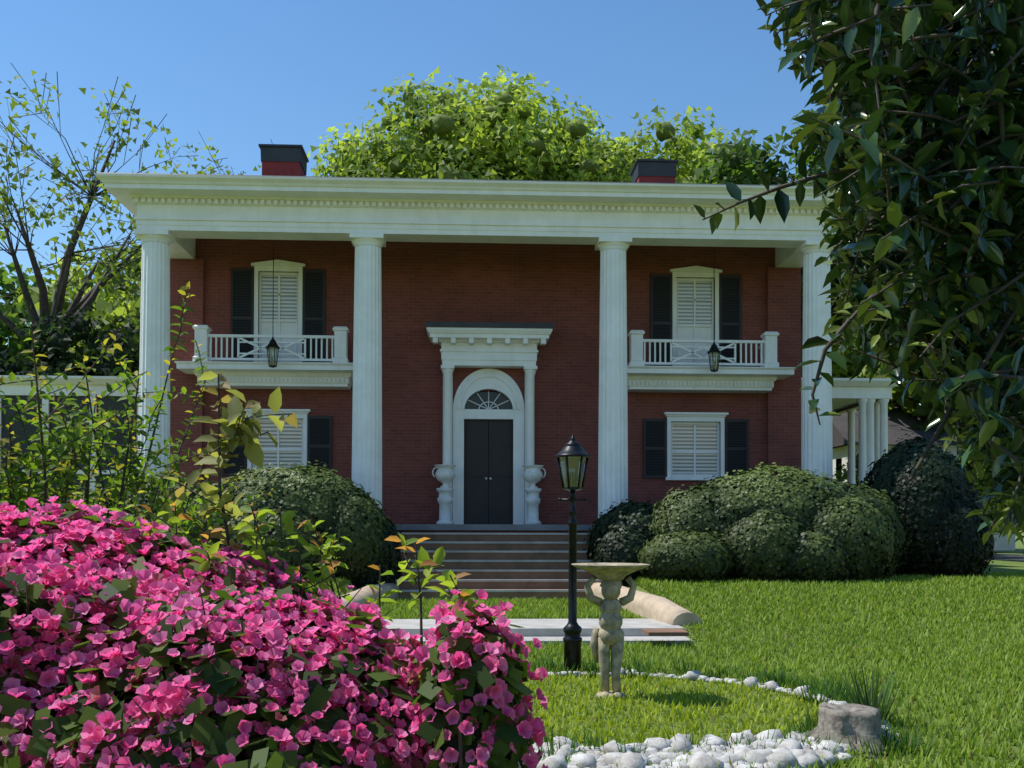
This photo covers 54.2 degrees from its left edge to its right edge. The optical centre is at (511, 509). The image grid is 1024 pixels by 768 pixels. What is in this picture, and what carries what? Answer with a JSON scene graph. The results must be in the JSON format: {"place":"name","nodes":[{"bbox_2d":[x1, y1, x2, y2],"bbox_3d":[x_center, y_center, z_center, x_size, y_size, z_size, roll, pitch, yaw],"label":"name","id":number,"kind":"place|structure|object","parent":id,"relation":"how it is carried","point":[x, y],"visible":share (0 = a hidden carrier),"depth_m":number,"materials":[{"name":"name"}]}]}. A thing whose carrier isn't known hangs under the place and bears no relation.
{"place":"outdoors","nodes":[
{"label":"outdoors","id":0,"kind":"place"},
{"bbox_2d":[0,63,224,353],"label":"tall sparse tree","id":1,"kind":"object","parent":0,"point":[56,161],"depth_m":31.59,"materials":[{"name":"green plant"}]},
{"bbox_2d":[0,281,273,548],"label":"shrub","id":2,"kind":"object","parent":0,"point":[64,434],"depth_m":6.34,"materials":[{"name":"green plant"}]},
{"bbox_2d":[191,131,272,174],"bbox_3d":[-10.267,-6.043,39.810,8.576,16.645,8.739,0,-1,-3],"label":"tall sparse tree","id":3,"kind":"object","parent":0,"point":[228,172],"depth_m":38.08,"materials":[{"name":"green plant"}]},
{"bbox_2d":[63,374,474,643],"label":"young shoots","id":4,"kind":"object","parent":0,"point":[424,560],"depth_m":4.36,"materials":[{"name":"green plant"}]},
{"bbox_2d":[0,0,920,404],"label":"sky","id":5,"kind":"structure","parent":0,"point":[243,75],"materials":[{"name":"blue"}]},
{"bbox_2d":[586,122,734,183],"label":"tree","id":6,"kind":"object","parent":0,"point":[668,127],"visible":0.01,"depth_m":45.31,"materials":[{"name":"green plant"}]},
{"bbox_2d":[338,533,1023,767],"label":"lawn","id":7,"kind":"structure","parent":0,"point":[1004,565],"depth_m":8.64,"materials":[{"name":"green plant"}]},
{"bbox_2d":[0,262,78,362],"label":"belt tree","id":8,"kind":"object","parent":7,"relation":"on","point":[13,347],"depth_m":71.08,"materials":[{"name":"green plant"}]},
{"bbox_2d":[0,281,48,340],"bbox_3d":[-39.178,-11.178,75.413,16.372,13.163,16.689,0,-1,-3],"label":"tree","id":9,"kind":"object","parent":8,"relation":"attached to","point":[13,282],"visible":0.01,"depth_m":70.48,"materials":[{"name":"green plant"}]},
{"bbox_2d":[0,375,138,504],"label":"porch","id":10,"kind":"object","parent":7,"relation":"on","point":[97,385],"visible":0.18,"depth_m":24.88,"materials":[{"name":"white paint"}]},
{"bbox_2d":[0,304,139,375],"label":"bush","id":11,"kind":"object","parent":7,"relation":"on","point":[24,366],"depth_m":29.10,"materials":[{"name":"green plant"}]},
{"bbox_2d":[16,242,141,374],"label":"belt tree","id":12,"kind":"object","parent":7,"relation":"on","point":[102,303],"depth_m":61.88,"materials":[{"name":"green plant"}]},
{"bbox_2d":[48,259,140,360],"bbox_3d":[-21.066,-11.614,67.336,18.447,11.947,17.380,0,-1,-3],"label":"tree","id":13,"kind":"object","parent":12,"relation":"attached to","point":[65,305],"visible":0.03,"depth_m":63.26,"materials":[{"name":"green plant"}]},
{"bbox_2d":[67,472,201,538],"bbox_3d":[-6.947,0.397,18.184,3.458,2.368,3.032,0,-1,-3],"label":"shrub","id":14,"kind":"object","parent":7,"relation":"on","point":[182,480],"depth_m":17.88,"materials":[{"name":"green plant"}]},
{"bbox_2d":[0,496,547,767],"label":"azalea","id":15,"kind":"object","parent":7,"relation":"on","point":[172,696],"depth_m":3.33,"materials":[{"name":"pink plant"}]},
{"bbox_2d":[163,371,296,559],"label":"sapling leaves","id":16,"kind":"object","parent":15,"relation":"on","point":[247,433],"visible":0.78,"depth_m":4.58,"materials":[{"name":"green plant"}]},
{"bbox_2d":[181,460,396,584],"bbox_3d":[-4.161,0.339,18.406,4.171,2.557,3.246,0,-1,-3],"label":"shrub","id":17,"kind":"object","parent":7,"relation":"on","point":[339,517],"depth_m":17.63,"materials":[{"name":"green plant"}]},
{"bbox_2d":[351,498,406,588],"bbox_3d":[-2.831,0.791,18.660,1.481,2.026,2.175,1,-1,-25],"label":"shrub","id":18,"kind":"object","parent":7,"relation":"on","point":[394,551],"depth_m":17.97,"materials":[{"name":"green plant"}]},
{"bbox_2d":[307,65,624,181],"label":"tree","id":19,"kind":"object","parent":7,"relation":"on","point":[418,163],"depth_m":43.49,"materials":[{"name":"green plant"}]},
{"bbox_2d":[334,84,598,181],"bbox_3d":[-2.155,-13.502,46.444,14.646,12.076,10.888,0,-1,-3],"label":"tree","id":20,"kind":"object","parent":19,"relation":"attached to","point":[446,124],"visible":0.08,"depth_m":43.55,"materials":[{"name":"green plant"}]},
{"bbox_2d":[170,239,800,532],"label":"brick house walls","id":21,"kind":"structure","parent":7,"relation":"on","point":[556,285],"depth_m":22.78,"materials":[{"name":"red brick"}]},
{"bbox_2d":[95,173,840,267],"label":"entablature","id":22,"kind":"structure","parent":21,"relation":"on","point":[186,211],"depth_m":20.38,"materials":[{"name":"white paint"}]},
{"bbox_2d":[266,240,279,367],"bbox_3d":[-5.092,-4.610,21.321,0.305,3.163,0.305,0,-1,-3],"label":"hanging lantern","id":23,"kind":"object","parent":22,"relation":"hanging from","point":[273,345],"visible":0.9,"depth_m":21.29,"materials":[{"name":"black metal"}]},
{"bbox_2d":[99,172,812,186],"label":"hip roof","id":24,"kind":"structure","parent":22,"relation":"on","point":[435,179],"depth_m":19.92,"materials":[{"name":"metal"}]},
{"bbox_2d":[258,144,308,175],"bbox_3d":[-5.601,-7.642,24.554,1.040,2.290,1.040,0,-1,-3],"label":"chimney","id":25,"kind":"object","parent":24,"relation":"on","point":[284,160],"visible":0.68,"depth_m":24.10,"materials":[{"name":"red brick"}]},
{"bbox_2d":[630,159,678,182],"bbox_3d":[3.539,-7.521,24.974,1.040,2.110,1.040,0,-1,-3],"label":"chimney","id":26,"kind":"object","parent":24,"relation":"on","point":[653,170],"visible":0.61,"depth_m":24.52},
{"bbox_2d":[707,301,720,371],"bbox_3d":[4.398,-4.578,21.758,0.305,3.163,0.305,0,-1,-3],"label":"hanging lantern","id":27,"kind":"object","parent":22,"relation":"hanging from","point":[714,349],"visible":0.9,"depth_m":21.71,"materials":[{"name":"black metal"}]},
{"bbox_2d":[174,325,794,393],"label":"balconies","id":28,"kind":"structure","parent":21,"relation":"attached to","point":[337,374],"depth_m":22.04,"materials":[{"name":"white paint"}]},
{"bbox_2d":[222,268,748,477],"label":"window shutters","id":29,"kind":"object","parent":21,"relation":"attached to","point":[319,439],"depth_m":22.85,"materials":[{"name":"wood"}]},
{"bbox_2d":[244,259,728,479],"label":"window frames","id":30,"kind":"structure","parent":21,"relation":"attached to","point":[693,331],"depth_m":22.88,"materials":[{"name":"white wood"}]},
{"bbox_2d":[255,275,716,474],"bbox_3d":[-0.534,-3.068,22.876,10.550,4.470,0.001,0,-1,-3],"label":"window","id":31,"kind":"structure","parent":30,"relation":"in","point":[682,439],"depth_m":23.05,"materials":[{"name":"white wood"}]},
{"bbox_2d":[426,327,551,523],"bbox_3d":[-0.523,-1.838,22.560,2.780,4.340,1.070,0,-1,-3],"label":"entrance surround","id":32,"kind":"object","parent":21,"relation":"attached to","point":[488,349],"visible":0.88,"depth_m":22.45,"materials":[{"name":"white wood"}]},
{"bbox_2d":[464,419,512,523],"bbox_3d":[-0.539,-0.868,22.822,1.120,2.390,0.112,0,-1,-3],"label":"front door","id":33,"kind":"structure","parent":32,"relation":"attached to","point":[478,510],"depth_m":22.81,"materials":[{"name":"black paint"}]},
{"bbox_2d":[465,391,512,409],"bbox_3d":[-0.535,-2.513,22.867,1.100,0.460,0.001,0,-1,-3],"label":"fanlight glass","id":34,"kind":"object","parent":32,"relation":"attached to","point":[493,395],"visible":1,"depth_m":22.87,"materials":[{"name":"black"}]},
{"bbox_2d":[426,322,552,331],"bbox_3d":[-0.509,-4.071,22.414,2.820,0.120,0.740,0,-1,-3],"label":"door cornice top","id":35,"kind":"object","parent":32,"relation":"on","point":[490,325],"visible":0.57,"depth_m":22.05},
{"bbox_2d":[395,524,593,530],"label":"porch floor","id":36,"kind":"structure","parent":21,"relation":"on","point":[484,527],"depth_m":20.15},
{"bbox_2d":[432,464,457,523],"bbox_3d":[-1.476,-0.334,22.044,0.490,1.310,0.483,-1,-1,37],"label":"urn on pedestal","id":37,"kind":"object","parent":36,"relation":"on","point":[445,474],"depth_m":21.92,"materials":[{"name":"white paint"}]},
{"bbox_2d":[133,229,838,517],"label":"portico columns","id":38,"kind":"structure","parent":36,"relation":"on","point":[817,449],"depth_m":20.55,"materials":[{"name":"white paint"}]},
{"bbox_2d":[520,465,545,524],"bbox_3d":[0.462,-0.328,22.134,0.490,1.310,0.483,1,-1,-43],"label":"urn","id":39,"kind":"object","parent":36,"relation":"on","point":[532,475],"depth_m":22.01,"materials":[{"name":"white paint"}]},
{"bbox_2d":[391,532,601,599],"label":"front steps","id":40,"kind":"structure","parent":7,"relation":"on","point":[513,565],"depth_m":18.95,"materials":[{"name":"stone"}]},
{"bbox_2d":[341,582,702,625],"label":"walls","id":41,"kind":"structure","parent":7,"relation":"on","point":[657,608],"depth_m":14.53,"materials":[{"name":"concrete"}]},
{"bbox_2d":[383,619,692,644],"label":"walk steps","id":42,"kind":"structure","parent":7,"relation":"on","point":[638,630],"depth_m":12.81,"materials":[{"name":"concrete"}]},
{"bbox_2d":[554,435,590,671],"bbox_3d":[0.600,0.443,9.889,0.366,2.383,0.366,0,-1,-3],"label":"garden lamp post","id":43,"kind":"object","parent":7,"relation":"on","point":[572,448],"visible":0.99,"depth_m":9.85,"materials":[{"name":"black metal"}]},
{"bbox_2d":[571,563,649,698],"bbox_3d":[0.839,1.031,8.515,0.674,1.140,0.674,0,-1,-3],"label":"birdbath","id":44,"kind":"object","parent":7,"relation":"on","point":[607,635],"visible":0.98,"depth_m":8.46,"materials":[{"name":"stone"}]},
{"bbox_2d":[582,495,661,586],"bbox_3d":[2.382,0.632,19.138,2.044,1.852,2.201,0,-1,-3],"label":"bush","id":45,"kind":"object","parent":7,"relation":"on","point":[634,527],"depth_m":18.58,"materials":[{"name":"green plant"}]},
{"bbox_2d":[294,570,1023,623],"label":"grass","id":46,"kind":"structure","parent":7,"relation":"on","point":[992,584],"depth_m":15.37,"materials":[{"name":"green plant"}]},
{"bbox_2d":[554,99,772,183],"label":"tree","id":47,"kind":"object","parent":7,"relation":"on","point":[693,155],"depth_m":46.17,"materials":[{"name":"green plant"}]},
{"bbox_2d":[518,668,899,767],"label":"white stones","id":48,"kind":"object","parent":7,"relation":"on","point":[792,750],"visible":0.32,"depth_m":6.12,"materials":[{"name":"white stone"}]},
{"bbox_2d":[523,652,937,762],"bbox_3d":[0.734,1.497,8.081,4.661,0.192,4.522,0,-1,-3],"label":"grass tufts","id":49,"kind":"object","parent":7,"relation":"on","point":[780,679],"visible":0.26,"depth_m":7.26,"materials":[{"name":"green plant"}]},
{"bbox_2d":[635,462,911,582],"bbox_3d":[4.873,0.361,18.775,5.496,2.572,3.318,0,-1,-3],"label":"shrub","id":50,"kind":"object","parent":7,"relation":"on","point":[700,525],"depth_m":17.70,"materials":[{"name":"green plant"}]},
{"bbox_2d":[804,703,898,758],"bbox_3d":[2.250,1.454,6.646,0.747,0.316,0.744,1,-1,-41],"label":"tree stump","id":51,"kind":"object","parent":7,"relation":"on","point":[862,721],"visible":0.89,"depth_m":6.45,"materials":[{"name":"grey stone"}]},
{"bbox_2d":[801,378,903,487],"bbox_3d":[7.956,-0.577,28.211,3.570,5.380,6.240,0,-1,-3],"label":"side porch","id":52,"kind":"object","parent":7,"relation":"on","point":[867,399],"visible":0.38,"depth_m":25.45,"materials":[{"name":"white paint"}]},
{"bbox_2d":[693,0,1023,553],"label":"tree","id":53,"kind":"object","parent":7,"relation":"on","point":[899,27],"depth_m":2.41,"materials":[{"name":"green plant"}]},
{"bbox_2d":[833,448,903,483],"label":"bush","id":54,"kind":"object","parent":7,"relation":"on","point":[838,474],"visible":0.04,"depth_m":44.75,"materials":[{"name":"green plant"}]},
{"bbox_2d":[828,661,927,722],"bbox_3d":[2.624,1.341,7.325,0.663,0.489,0.602,1,-1,-31],"label":"grass tuft","id":55,"kind":"object","parent":7,"relation":"on","point":[866,700],"visible":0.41,"depth_m":7.32,"materials":[{"name":"green plant"}]},
{"bbox_2d":[832,326,957,444],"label":"belt tree","id":56,"kind":"object","parent":7,"relation":"on","point":[913,399],"depth_m":61.28,"materials":[{"name":"green plant"}]},
{"bbox_2d":[832,405,1014,549],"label":"distant house","id":57,"kind":"structure","parent":7,"relation":"on","point":[900,422],"depth_m":61.05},
{"bbox_2d":[857,433,995,576],"bbox_3d":[8.041,0.116,19.829,2.652,3.322,2.630,0,-1,-3],"label":"shrub","id":58,"kind":"object","parent":7,"relation":"on","point":[923,504],"depth_m":18.90,"materials":[{"name":"green plant"}]},
{"bbox_2d":[956,455,999,559],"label":"tree","id":59,"kind":"object","parent":7,"relation":"on","point":[981,492],"depth_m":42.85,"materials":[{"name":"green plant"}]},
{"bbox_2d":[709,134,842,322],"bbox_3d":[10.947,-10.253,38.073,8.874,7.515,9.674,0,-1,-3],"label":"tree","id":60,"kind":"object","parent":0,"point":[733,160],"depth_m":36.16,"materials":[{"name":"green plant"}]},
{"bbox_2d":[687,104,873,377],"bbox_3d":[10.996,-6.281,38.005,10.437,17.191,11.591,0,-1,-3],"label":"tree","id":61,"kind":"object","parent":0,"point":[769,169],"depth_m":36.02,"materials":[{"name":"green plant"}]},
{"bbox_2d":[831,322,860,370],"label":"tree","id":62,"kind":"object","parent":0,"point":[856,361],"visible":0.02,"depth_m":54.69,"materials":[{"name":"green plant"}]},
{"bbox_2d":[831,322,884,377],"bbox_3d":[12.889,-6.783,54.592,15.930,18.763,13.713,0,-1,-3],"label":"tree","id":63,"kind":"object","parent":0,"point":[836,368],"depth_m":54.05,"materials":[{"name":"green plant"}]},
{"bbox_2d":[885,364,932,408],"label":"tree","id":64,"kind":"object","parent":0,"point":[930,404],"depth_m":61.45,"materials":[{"name":"green plant"}]},
{"bbox_2d":[943,437,996,540],"bbox_3d":[16.982,-0.863,38.064,3.048,5.929,2.574,0,-1,-3],"label":"young tree","id":65,"kind":"object","parent":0,"point":[962,450],"depth_m":37.99,"materials":[{"name":"green plant"}]},
{"bbox_2d":[987,553,1023,560],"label":"side street","id":66,"kind":"structure","parent":0,"point":[1011,557],"depth_m":49.62,"materials":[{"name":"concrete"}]}
]}

